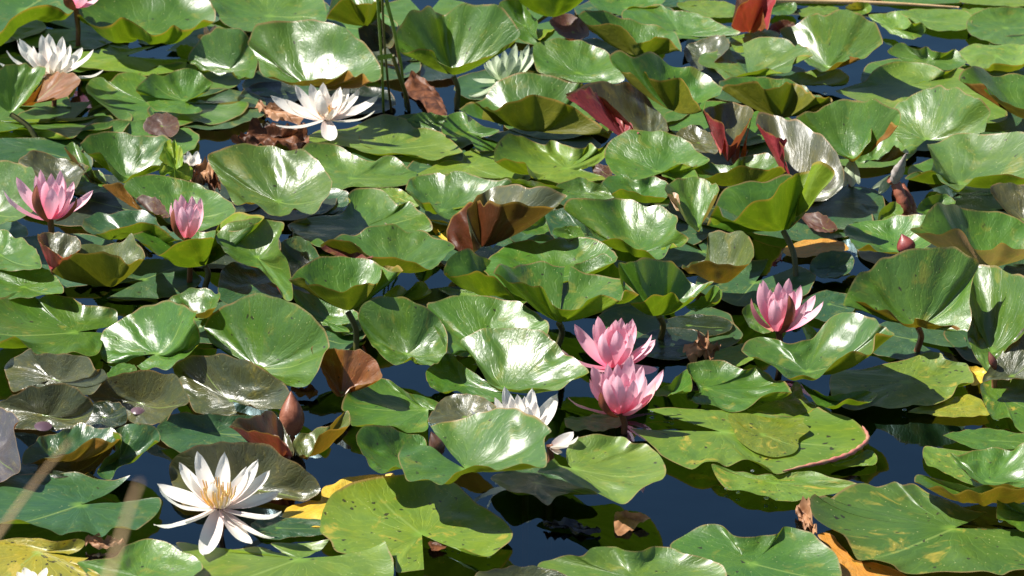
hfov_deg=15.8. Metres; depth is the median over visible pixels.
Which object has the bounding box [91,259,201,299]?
lily pad
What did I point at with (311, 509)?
lily pad
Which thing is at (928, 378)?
lily pad
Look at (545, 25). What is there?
lily pad
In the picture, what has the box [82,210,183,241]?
lily pad
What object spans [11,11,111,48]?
lily pad
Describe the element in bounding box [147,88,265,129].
lily pad
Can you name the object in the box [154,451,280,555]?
water lily flower
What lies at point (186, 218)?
water lily flower
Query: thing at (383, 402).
lily pad
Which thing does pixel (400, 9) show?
lily pad
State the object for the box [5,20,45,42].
lily pad
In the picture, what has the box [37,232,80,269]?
lily pad
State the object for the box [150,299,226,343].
lily pad
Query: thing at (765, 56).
lily pad
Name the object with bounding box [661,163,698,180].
lily pad
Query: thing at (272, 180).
lily pad
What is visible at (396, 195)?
lily pad
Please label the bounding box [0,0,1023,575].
water
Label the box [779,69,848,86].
lily pad
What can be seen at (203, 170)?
dry leaf
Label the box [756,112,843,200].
lily pad
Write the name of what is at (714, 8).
lily pad
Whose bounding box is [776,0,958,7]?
straw stalk
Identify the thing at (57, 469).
lily pad
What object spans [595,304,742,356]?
lily pad
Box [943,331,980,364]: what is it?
lily pad
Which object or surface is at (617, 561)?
lily pad
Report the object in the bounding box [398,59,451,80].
lily pad
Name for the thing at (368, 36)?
lily pad
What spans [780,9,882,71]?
lily pad
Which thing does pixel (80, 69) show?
lily pad
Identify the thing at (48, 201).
water lily flower
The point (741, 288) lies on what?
lily pad
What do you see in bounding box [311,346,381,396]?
lily pad
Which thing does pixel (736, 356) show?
lily pad
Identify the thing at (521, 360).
lily pad
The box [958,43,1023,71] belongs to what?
lily pad
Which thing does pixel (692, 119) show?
lily pad
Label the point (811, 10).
lily pad
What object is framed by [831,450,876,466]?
lily pad
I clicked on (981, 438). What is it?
lily pad
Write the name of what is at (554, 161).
lily pad
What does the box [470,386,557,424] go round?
water lily flower
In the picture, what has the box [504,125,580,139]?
lily pad
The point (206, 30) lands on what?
water lily flower
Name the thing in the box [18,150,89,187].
lily pad
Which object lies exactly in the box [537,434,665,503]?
lily pad
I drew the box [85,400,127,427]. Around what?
lily pad
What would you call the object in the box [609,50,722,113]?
lily pad
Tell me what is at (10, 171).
lily pad
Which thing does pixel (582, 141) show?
lily pad
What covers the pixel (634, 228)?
lily pad
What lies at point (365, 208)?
lily pad
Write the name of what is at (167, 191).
lily pad
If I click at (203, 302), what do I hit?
lily pad
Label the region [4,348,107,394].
lily pad
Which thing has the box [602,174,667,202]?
lily pad
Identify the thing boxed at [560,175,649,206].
lily pad
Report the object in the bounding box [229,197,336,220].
lily pad
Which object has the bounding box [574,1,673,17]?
lily pad
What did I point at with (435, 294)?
lily pad
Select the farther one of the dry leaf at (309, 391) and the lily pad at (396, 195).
the lily pad at (396, 195)
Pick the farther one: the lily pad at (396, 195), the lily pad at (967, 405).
the lily pad at (396, 195)
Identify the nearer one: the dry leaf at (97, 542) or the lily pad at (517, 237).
the dry leaf at (97, 542)
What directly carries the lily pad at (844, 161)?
on the water
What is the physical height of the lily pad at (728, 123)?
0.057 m
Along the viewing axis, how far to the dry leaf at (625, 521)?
3.55 m
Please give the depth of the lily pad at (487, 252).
4.20 m
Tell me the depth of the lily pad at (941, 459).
3.67 m
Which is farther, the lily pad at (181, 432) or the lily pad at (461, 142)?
the lily pad at (461, 142)
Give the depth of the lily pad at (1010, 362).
3.82 m
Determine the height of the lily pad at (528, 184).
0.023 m
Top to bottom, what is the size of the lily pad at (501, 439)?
0.047 m
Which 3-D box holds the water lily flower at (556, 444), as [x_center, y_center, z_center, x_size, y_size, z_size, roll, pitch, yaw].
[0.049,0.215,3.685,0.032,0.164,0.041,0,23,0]
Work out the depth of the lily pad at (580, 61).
4.69 m
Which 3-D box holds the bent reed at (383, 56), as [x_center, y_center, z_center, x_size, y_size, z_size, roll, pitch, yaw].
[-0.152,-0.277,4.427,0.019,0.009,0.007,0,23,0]
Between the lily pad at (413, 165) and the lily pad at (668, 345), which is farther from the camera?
the lily pad at (413, 165)
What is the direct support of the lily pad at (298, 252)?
on the lily pad at (298, 288)
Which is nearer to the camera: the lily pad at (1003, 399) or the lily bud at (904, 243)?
the lily pad at (1003, 399)
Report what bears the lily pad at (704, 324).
on the lily pad at (645, 323)
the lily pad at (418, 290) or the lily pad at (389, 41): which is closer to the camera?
the lily pad at (418, 290)
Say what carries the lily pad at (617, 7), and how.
on the lily pad at (579, 9)
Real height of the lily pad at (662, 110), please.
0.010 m
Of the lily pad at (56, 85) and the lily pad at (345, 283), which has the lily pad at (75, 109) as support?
the lily pad at (56, 85)
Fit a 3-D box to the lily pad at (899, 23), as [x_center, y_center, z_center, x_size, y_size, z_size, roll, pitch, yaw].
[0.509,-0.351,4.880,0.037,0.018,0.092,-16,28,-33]
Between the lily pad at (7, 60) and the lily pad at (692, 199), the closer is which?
the lily pad at (692, 199)
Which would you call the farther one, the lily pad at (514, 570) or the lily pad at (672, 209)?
the lily pad at (672, 209)
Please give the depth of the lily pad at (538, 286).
3.91 m
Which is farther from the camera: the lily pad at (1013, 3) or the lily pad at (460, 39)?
the lily pad at (1013, 3)
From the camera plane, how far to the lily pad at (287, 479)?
3.61 m
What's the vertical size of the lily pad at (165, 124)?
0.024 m
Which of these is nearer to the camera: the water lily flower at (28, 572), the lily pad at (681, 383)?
the water lily flower at (28, 572)
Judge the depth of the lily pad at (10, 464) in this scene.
3.64 m
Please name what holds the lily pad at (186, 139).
on the water
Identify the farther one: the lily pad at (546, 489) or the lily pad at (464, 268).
the lily pad at (464, 268)
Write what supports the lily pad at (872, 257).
on the water
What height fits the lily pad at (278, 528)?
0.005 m
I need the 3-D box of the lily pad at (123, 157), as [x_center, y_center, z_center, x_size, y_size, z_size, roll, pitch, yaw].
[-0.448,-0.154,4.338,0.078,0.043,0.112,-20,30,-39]
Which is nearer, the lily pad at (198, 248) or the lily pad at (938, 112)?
the lily pad at (198, 248)
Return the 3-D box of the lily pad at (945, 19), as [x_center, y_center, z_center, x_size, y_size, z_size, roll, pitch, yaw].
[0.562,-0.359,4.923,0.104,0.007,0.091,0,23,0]
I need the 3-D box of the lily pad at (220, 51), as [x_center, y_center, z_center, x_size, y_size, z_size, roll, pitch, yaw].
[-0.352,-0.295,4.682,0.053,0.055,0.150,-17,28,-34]
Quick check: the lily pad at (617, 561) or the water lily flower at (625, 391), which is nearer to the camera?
the lily pad at (617, 561)
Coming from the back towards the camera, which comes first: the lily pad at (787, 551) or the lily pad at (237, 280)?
the lily pad at (237, 280)
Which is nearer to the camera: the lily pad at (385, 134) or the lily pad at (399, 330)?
the lily pad at (399, 330)
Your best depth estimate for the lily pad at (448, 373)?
3.83 m
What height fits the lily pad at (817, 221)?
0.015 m
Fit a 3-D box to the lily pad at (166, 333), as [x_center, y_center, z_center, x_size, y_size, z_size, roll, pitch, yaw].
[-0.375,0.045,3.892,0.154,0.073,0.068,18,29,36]
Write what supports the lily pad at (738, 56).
on the water
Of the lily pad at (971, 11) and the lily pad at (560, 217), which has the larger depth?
the lily pad at (971, 11)
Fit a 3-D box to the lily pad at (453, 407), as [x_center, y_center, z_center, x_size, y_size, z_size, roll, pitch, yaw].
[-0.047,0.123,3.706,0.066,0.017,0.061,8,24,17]
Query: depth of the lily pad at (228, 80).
4.72 m
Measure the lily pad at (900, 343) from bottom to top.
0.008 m
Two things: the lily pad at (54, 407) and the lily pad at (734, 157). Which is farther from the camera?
the lily pad at (734, 157)
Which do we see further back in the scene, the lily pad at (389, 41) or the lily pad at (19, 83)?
the lily pad at (389, 41)
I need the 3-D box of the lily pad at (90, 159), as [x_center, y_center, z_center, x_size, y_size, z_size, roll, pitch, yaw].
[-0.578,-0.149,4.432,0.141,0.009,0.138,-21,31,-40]
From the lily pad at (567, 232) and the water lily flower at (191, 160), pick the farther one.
the water lily flower at (191, 160)
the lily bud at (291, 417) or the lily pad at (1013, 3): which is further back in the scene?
the lily pad at (1013, 3)
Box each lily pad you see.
[0,0,72,45]
[0,56,44,89]
[0,63,45,137]
[0,90,70,120]
[0,115,112,138]
[0,131,31,137]
[0,137,82,161]
[0,160,34,223]
[0,220,27,237]
[0,229,41,270]
[0,267,63,298]
[0,292,117,355]
[0,383,93,430]
[0,407,20,481]
[0,472,160,536]
[0,538,100,575]
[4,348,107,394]
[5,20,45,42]
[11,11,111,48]
[12,102,131,142]
[14,151,92,167]
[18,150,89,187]
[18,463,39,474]
[21,71,80,105]
[22,233,115,287]
[22,422,121,464]
[31,174,146,225]
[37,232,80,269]
[37,446,112,477]
[52,233,144,286]
[55,40,128,71]
[64,142,104,186]
[71,39,186,75]
[75,170,107,194]
[76,119,198,160]
[77,0,215,44]
[77,538,202,575]
[80,131,172,182]
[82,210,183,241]
[85,72,248,125]
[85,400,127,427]
[87,370,189,424]
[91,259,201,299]
[97,423,159,479]
[100,300,199,369]
[101,182,142,209]
[107,363,136,377]
[124,174,235,230]
[133,175,258,212]
[133,212,263,287]
[136,62,240,96]
[136,68,212,113]
[136,195,169,217]
[138,24,222,50]
[143,113,178,136]
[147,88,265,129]
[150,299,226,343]
[157,412,252,452]
[159,139,192,180]
[169,287,219,318]
[169,441,320,506]
[173,353,289,414]
[176,44,193,59]
[176,539,393,575]
[188,27,257,78]
[196,225,280,268]
[199,316,209,327]
[204,293,329,386]
[207,143,331,215]
[210,0,326,31]
[216,218,292,300]
[218,262,281,303]
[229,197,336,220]
[229,410,293,458]
[237,81,297,107]
[242,70,327,96]
[248,19,381,89]
[251,516,321,539]
[260,269,308,292]
[281,236,318,276]
[282,473,393,526]
[288,188,432,246]
[289,256,402,350]
[291,211,386,247]
[292,411,349,459]
[293,289,357,331]
[296,188,348,217]
[302,142,416,189]
[308,114,461,159]
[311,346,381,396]
[320,224,454,272]
[320,474,512,572]
[321,325,365,349]
[325,10,397,38]
[326,0,384,25]
[328,85,395,114]
[341,146,438,188]
[341,318,361,334]
[341,378,438,432]
[356,425,426,473]
[358,24,397,65]
[358,296,447,365]
[359,113,471,148]
[372,18,393,47]
[379,52,420,80]
[381,188,418,206]
[384,0,464,26]
[384,281,430,299]
[394,42,413,60]
[396,3,519,109]
[396,202,434,235]
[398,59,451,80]
[398,408,550,484]
[405,171,511,219]
[407,112,445,130]
[407,150,530,179]
[411,286,505,306]
[416,150,524,179]
[426,353,523,401]
[427,295,548,356]
[428,174,494,224]
[428,394,495,423]
[430,219,448,239]
[432,230,553,264]
[439,287,476,295]
[441,112,498,150]
[444,248,526,303]
[446,184,565,251]
[454,69,533,99]
[459,72,608,134]
[460,328,588,392]
[475,565,566,575]
[483,237,617,286]
[488,128,600,161]
[491,468,596,504]
[493,177,567,196]
[494,133,608,183]
[494,261,638,347]
[499,0,554,44]
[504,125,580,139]
[510,208,611,248]
[515,10,564,43]
[518,0,582,16]
[522,216,548,234]
[526,260,630,311]
[528,38,627,55]
[533,38,624,83]
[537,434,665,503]
[538,546,726,575]
[545,208,598,238]
[549,14,588,39]
[553,225,584,238]
[556,177,613,198]
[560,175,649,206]
[564,198,687,259]
[564,414,620,430]
[566,81,668,134]
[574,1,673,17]
[574,253,619,278]
[578,10,681,55]
[589,0,664,14]
[592,164,611,177]
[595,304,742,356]
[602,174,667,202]
[604,129,709,179]
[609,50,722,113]
[618,257,713,339]
[621,4,739,38]
[631,407,869,473]
[635,328,704,359]
[646,204,717,244]
[647,97,687,121]
[654,369,691,396]
[659,314,732,335]
[661,0,709,6]
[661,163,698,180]
[661,233,706,266]
[664,101,791,145]
[665,177,718,231]
[668,188,723,225]
[670,524,841,575]
[672,134,748,165]
[676,125,717,153]
[677,0,734,17]
[679,26,736,50]
[682,230,753,282]
[684,35,729,70]
[686,285,721,311]
[687,360,791,411]
[693,153,785,185]
[696,259,815,305]
[698,37,812,78]
[701,60,806,102]
[702,102,753,161]
[707,161,834,276]
[708,343,753,366]
[711,464,856,501]
[719,76,832,117]
[729,30,779,52]
[729,43,747,72]
[729,135,840,174]
[731,0,775,32]
[731,115,752,163]
[741,312,894,380]
[742,303,770,333]
[747,381,815,416]
[752,197,873,240]
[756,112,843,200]
[768,20,794,32]
[771,2,796,14]
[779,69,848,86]
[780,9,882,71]
[783,238,848,257]
[796,98,900,161]
[798,6,838,16]
[800,382,877,408]
[802,212,837,232]
[802,290,853,321]
[806,186,884,228]
[809,250,853,277]
[810,482,1023,574]
[818,533,905,575]
[820,273,850,278]
[829,352,973,409]
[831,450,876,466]
[836,61,1007,122]
[838,148,916,167]
[843,246,978,351]
[844,214,930,253]
[845,2,871,14]
[856,134,908,163]
[858,244,935,263]
[861,58,970,81]
[869,11,925,39]
[873,321,967,359]
[878,201,902,219]
[882,0,959,3]
[887,43,965,69]
[892,85,990,153]
[900,9,971,30]
[905,131,1023,191]
[908,158,991,194]
[908,394,989,416]
[910,202,1023,265]
[914,474,1023,505]
[916,194,955,214]
[917,133,979,150]
[923,446,982,486]
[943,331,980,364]
[943,428,1023,449]
[950,443,1023,488]
[952,190,1008,214]
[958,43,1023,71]
[959,66,1023,118]
[960,0,1023,6]
[960,8,984,14]
[966,7,1023,44]
[967,264,1023,371]
[969,366,985,385]
[979,259,1023,275]
[980,111,1023,133]
[980,379,1023,432]
[982,328,1023,381]
[987,67,1023,75]
[989,34,1023,44]
[990,182,1023,221]
[996,500,1023,531]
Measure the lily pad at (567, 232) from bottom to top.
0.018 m
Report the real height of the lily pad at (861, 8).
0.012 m
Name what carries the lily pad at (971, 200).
on the water
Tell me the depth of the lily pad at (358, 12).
4.80 m
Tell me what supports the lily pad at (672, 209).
on the water
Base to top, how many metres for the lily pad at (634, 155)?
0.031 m
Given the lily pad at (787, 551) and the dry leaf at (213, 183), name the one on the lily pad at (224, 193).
the dry leaf at (213, 183)
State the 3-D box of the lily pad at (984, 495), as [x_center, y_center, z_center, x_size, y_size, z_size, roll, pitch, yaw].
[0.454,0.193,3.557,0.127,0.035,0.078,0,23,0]
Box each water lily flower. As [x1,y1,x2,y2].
[0,34,102,106]
[4,169,92,274]
[16,567,52,575]
[63,0,97,45]
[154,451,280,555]
[169,195,203,282]
[183,151,200,181]
[198,25,215,38]
[270,83,378,140]
[469,44,533,96]
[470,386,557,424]
[546,432,577,462]
[562,317,657,373]
[568,355,663,433]
[750,279,823,341]
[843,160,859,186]
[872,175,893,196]
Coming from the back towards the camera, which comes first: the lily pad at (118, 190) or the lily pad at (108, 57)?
the lily pad at (108, 57)
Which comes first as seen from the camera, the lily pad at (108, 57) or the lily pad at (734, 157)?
the lily pad at (734, 157)
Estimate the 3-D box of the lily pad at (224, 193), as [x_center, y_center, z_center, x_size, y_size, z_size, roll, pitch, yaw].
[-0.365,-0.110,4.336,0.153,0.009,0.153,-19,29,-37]
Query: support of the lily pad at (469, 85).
on the water
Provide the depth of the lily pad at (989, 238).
4.10 m
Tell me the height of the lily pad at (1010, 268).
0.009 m
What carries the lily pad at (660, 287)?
on the water
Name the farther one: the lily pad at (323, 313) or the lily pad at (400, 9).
the lily pad at (400, 9)
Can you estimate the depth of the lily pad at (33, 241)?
4.20 m
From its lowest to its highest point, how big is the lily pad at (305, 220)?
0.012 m
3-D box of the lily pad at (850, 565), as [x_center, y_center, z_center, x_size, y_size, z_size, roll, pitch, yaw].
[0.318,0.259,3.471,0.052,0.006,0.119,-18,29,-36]
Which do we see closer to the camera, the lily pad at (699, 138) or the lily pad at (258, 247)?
the lily pad at (258, 247)
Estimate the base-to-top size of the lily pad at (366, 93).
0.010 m
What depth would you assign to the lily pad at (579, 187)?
4.32 m
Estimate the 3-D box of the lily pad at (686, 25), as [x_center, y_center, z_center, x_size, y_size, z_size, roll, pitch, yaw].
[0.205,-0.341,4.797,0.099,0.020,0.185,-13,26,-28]
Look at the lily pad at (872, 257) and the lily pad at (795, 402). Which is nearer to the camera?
the lily pad at (795, 402)
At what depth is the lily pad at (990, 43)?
4.85 m
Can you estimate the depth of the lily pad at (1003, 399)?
3.80 m
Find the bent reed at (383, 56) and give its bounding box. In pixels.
[377,53,392,60]
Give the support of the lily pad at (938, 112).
on the lily pad at (844, 161)
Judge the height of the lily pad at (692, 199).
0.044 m
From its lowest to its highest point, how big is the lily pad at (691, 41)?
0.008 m
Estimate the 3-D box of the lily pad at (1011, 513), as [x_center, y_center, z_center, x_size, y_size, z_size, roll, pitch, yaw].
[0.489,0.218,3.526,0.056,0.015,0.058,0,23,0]
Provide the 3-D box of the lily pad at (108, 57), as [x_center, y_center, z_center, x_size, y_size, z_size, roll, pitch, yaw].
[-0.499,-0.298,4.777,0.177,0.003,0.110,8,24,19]
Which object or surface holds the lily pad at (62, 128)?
on the lily pad at (75, 109)
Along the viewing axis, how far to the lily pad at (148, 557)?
3.46 m
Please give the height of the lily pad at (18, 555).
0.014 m
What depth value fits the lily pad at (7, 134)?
4.52 m
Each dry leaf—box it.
[85,533,124,549]
[189,157,212,185]
[203,170,220,191]
[230,118,308,150]
[255,100,303,124]
[291,384,317,398]
[405,70,446,114]
[428,541,446,550]
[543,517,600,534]
[614,510,649,535]
[683,330,720,362]
[795,496,816,533]
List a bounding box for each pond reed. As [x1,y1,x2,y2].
[376,0,384,112]
[381,0,392,112]
[385,0,406,109]
[391,54,410,111]
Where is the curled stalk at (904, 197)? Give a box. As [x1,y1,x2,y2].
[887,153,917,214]
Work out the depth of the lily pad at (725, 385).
3.83 m
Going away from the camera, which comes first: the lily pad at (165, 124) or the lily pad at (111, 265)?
the lily pad at (111, 265)
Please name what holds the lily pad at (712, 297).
on the lily pad at (660, 287)
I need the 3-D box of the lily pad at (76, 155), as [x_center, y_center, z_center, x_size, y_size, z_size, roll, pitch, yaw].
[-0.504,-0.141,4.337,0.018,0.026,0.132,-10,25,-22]
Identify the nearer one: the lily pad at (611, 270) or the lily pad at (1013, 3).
the lily pad at (611, 270)
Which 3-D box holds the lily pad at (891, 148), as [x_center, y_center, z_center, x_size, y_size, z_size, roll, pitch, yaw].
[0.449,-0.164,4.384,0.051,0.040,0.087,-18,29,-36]
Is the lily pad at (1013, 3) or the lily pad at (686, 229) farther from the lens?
the lily pad at (1013, 3)
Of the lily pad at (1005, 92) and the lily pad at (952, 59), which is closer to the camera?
the lily pad at (1005, 92)
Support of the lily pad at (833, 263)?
on the water
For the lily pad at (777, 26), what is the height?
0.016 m
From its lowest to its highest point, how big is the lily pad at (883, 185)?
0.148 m
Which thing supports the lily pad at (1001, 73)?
on the water
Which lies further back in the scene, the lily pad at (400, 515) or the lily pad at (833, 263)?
the lily pad at (833, 263)
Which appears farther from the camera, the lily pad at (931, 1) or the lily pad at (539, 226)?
the lily pad at (931, 1)
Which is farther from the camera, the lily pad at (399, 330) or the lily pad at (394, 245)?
the lily pad at (394, 245)
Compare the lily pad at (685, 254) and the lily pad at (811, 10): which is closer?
the lily pad at (685, 254)
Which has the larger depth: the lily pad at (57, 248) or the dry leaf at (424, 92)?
the dry leaf at (424, 92)
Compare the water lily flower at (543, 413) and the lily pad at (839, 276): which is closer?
the water lily flower at (543, 413)
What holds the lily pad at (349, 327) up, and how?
on the lily pad at (338, 340)
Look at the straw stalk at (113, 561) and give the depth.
1.03 m
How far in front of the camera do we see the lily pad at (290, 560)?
3.47 m
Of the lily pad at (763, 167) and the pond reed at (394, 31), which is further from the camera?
the pond reed at (394, 31)
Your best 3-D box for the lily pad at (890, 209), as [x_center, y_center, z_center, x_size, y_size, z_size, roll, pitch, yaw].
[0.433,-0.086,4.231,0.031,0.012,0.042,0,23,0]
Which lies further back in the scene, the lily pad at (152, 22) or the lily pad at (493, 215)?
the lily pad at (152, 22)
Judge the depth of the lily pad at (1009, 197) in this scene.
4.22 m
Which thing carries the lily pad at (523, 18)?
on the lily pad at (604, 45)
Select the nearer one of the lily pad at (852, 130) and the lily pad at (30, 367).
the lily pad at (30, 367)
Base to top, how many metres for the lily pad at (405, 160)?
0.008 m
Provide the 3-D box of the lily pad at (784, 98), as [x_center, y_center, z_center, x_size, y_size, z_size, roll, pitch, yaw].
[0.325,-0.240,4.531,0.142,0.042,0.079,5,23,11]
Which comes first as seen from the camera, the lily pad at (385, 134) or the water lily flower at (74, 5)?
the lily pad at (385, 134)
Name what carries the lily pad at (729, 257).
on the water
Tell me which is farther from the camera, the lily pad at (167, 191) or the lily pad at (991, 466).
the lily pad at (167, 191)
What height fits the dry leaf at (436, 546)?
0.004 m
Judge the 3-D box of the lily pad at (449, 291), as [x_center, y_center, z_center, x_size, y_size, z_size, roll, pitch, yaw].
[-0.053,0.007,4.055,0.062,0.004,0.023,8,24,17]
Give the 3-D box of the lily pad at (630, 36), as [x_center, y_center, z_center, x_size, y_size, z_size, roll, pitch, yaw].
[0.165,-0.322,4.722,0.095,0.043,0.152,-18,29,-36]
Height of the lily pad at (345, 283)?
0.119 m
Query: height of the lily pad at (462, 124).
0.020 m
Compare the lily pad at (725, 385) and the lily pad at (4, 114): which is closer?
the lily pad at (725, 385)
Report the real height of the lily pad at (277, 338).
0.071 m
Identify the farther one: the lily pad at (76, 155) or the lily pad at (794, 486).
the lily pad at (76, 155)
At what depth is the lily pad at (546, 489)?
3.62 m
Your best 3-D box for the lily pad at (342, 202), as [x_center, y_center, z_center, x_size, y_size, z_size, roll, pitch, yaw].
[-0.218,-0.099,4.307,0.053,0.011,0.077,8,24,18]
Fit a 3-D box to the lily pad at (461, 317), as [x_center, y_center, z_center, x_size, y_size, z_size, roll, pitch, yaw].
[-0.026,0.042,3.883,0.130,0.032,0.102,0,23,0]
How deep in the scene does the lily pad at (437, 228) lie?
4.25 m
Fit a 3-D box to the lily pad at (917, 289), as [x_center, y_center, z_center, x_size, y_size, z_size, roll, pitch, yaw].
[0.423,0.031,3.908,0.136,0.148,0.064,8,24,17]
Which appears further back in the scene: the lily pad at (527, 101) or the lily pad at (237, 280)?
the lily pad at (527, 101)
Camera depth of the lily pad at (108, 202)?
4.31 m
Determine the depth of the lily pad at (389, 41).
4.80 m
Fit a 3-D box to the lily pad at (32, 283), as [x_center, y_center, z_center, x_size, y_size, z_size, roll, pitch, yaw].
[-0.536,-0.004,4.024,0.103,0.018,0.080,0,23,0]
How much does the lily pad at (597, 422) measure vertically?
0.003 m
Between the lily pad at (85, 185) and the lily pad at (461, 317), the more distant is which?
the lily pad at (85, 185)
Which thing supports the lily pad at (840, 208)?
on the water
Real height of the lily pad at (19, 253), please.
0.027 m
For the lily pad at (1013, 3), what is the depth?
5.00 m
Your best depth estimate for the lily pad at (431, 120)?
4.53 m
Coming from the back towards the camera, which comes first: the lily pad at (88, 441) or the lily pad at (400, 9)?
the lily pad at (400, 9)
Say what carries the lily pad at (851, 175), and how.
on the water
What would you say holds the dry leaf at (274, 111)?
on the water
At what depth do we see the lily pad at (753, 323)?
3.97 m
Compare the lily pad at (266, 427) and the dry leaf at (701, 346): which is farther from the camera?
the dry leaf at (701, 346)
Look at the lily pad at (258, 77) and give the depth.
4.69 m
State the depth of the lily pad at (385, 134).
4.50 m
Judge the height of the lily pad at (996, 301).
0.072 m
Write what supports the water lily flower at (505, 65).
on the water
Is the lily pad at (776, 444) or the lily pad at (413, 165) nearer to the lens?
the lily pad at (776, 444)
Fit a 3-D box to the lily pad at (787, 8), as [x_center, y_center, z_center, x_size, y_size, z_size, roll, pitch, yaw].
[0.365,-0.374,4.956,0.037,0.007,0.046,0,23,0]
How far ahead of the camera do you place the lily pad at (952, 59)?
4.75 m
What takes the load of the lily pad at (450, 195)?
on the lily pad at (435, 217)
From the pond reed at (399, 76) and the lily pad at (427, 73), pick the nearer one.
the pond reed at (399, 76)
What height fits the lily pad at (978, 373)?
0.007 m
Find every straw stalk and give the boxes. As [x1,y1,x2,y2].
[0,441,70,534]
[107,481,140,575]
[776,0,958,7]
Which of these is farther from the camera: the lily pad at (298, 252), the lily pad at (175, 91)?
the lily pad at (175, 91)
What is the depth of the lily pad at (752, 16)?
4.78 m
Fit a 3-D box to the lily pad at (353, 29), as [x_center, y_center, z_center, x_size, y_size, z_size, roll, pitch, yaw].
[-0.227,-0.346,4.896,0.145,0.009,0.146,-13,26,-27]
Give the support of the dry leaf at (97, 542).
on the water
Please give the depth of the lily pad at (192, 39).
4.86 m
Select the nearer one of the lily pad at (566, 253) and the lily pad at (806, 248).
the lily pad at (566, 253)
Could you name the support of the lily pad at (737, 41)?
on the lily pad at (738, 56)
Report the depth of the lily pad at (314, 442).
3.66 m
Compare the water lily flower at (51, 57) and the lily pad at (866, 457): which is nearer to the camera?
the lily pad at (866, 457)
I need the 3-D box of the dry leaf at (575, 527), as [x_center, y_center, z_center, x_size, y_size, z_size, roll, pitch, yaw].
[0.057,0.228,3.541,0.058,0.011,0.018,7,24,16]
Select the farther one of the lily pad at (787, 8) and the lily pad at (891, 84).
the lily pad at (787, 8)
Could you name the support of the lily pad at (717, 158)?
on the water
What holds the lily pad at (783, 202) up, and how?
on the lily pad at (741, 288)
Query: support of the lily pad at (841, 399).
on the lily pad at (928, 378)
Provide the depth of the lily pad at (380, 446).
3.62 m
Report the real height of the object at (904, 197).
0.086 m
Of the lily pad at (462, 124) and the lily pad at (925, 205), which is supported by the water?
the lily pad at (925, 205)
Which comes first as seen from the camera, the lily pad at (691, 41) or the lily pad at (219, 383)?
the lily pad at (219, 383)
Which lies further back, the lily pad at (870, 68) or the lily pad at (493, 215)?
the lily pad at (870, 68)
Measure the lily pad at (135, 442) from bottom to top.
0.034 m
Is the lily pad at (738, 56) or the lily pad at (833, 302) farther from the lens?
the lily pad at (738, 56)
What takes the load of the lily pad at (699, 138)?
on the lily pad at (717, 158)
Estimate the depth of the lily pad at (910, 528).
3.52 m
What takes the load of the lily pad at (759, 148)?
on the water
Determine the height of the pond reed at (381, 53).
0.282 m
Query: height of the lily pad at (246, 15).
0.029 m
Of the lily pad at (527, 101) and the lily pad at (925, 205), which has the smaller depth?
the lily pad at (925, 205)
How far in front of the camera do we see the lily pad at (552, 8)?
4.79 m
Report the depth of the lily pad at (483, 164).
4.42 m
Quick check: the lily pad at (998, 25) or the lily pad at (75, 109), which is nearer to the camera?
the lily pad at (75, 109)
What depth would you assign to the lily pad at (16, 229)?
4.24 m
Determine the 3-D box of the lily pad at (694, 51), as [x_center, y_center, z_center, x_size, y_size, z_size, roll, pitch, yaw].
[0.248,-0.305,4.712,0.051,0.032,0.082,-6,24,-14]
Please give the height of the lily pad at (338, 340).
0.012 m
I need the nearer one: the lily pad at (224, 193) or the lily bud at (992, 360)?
the lily bud at (992, 360)
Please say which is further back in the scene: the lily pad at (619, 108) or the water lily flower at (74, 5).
the water lily flower at (74, 5)
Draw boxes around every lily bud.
[279,391,304,442]
[429,432,444,453]
[897,234,915,251]
[988,351,996,387]
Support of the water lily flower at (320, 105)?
on the water
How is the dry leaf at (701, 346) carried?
on the water
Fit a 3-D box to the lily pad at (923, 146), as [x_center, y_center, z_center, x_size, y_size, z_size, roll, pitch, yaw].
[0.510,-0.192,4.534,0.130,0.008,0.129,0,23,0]
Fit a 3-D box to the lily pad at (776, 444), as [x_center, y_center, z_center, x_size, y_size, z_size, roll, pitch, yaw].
[0.240,0.151,3.712,0.240,0.012,0.163,0,23,0]
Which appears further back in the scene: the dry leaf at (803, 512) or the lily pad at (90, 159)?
the lily pad at (90, 159)
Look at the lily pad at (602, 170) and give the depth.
4.39 m
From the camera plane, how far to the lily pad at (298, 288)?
4.09 m
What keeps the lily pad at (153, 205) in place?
on the water
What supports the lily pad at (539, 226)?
on the lily pad at (487, 252)
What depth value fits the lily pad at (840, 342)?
3.84 m
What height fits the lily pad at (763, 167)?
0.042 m
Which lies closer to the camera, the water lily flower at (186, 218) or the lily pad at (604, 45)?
the water lily flower at (186, 218)
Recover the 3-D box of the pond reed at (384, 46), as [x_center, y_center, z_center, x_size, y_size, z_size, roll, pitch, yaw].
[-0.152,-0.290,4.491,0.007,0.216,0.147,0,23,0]
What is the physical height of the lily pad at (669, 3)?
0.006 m
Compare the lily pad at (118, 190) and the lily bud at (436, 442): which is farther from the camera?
the lily pad at (118, 190)
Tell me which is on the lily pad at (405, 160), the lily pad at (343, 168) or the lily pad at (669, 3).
the lily pad at (343, 168)
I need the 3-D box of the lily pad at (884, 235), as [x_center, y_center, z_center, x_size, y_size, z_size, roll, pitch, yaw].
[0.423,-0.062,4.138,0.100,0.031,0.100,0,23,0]
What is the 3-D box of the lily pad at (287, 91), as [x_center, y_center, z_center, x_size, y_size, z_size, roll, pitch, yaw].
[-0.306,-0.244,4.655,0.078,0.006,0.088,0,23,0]
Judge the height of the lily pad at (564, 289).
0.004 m
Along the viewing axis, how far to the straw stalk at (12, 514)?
1.34 m

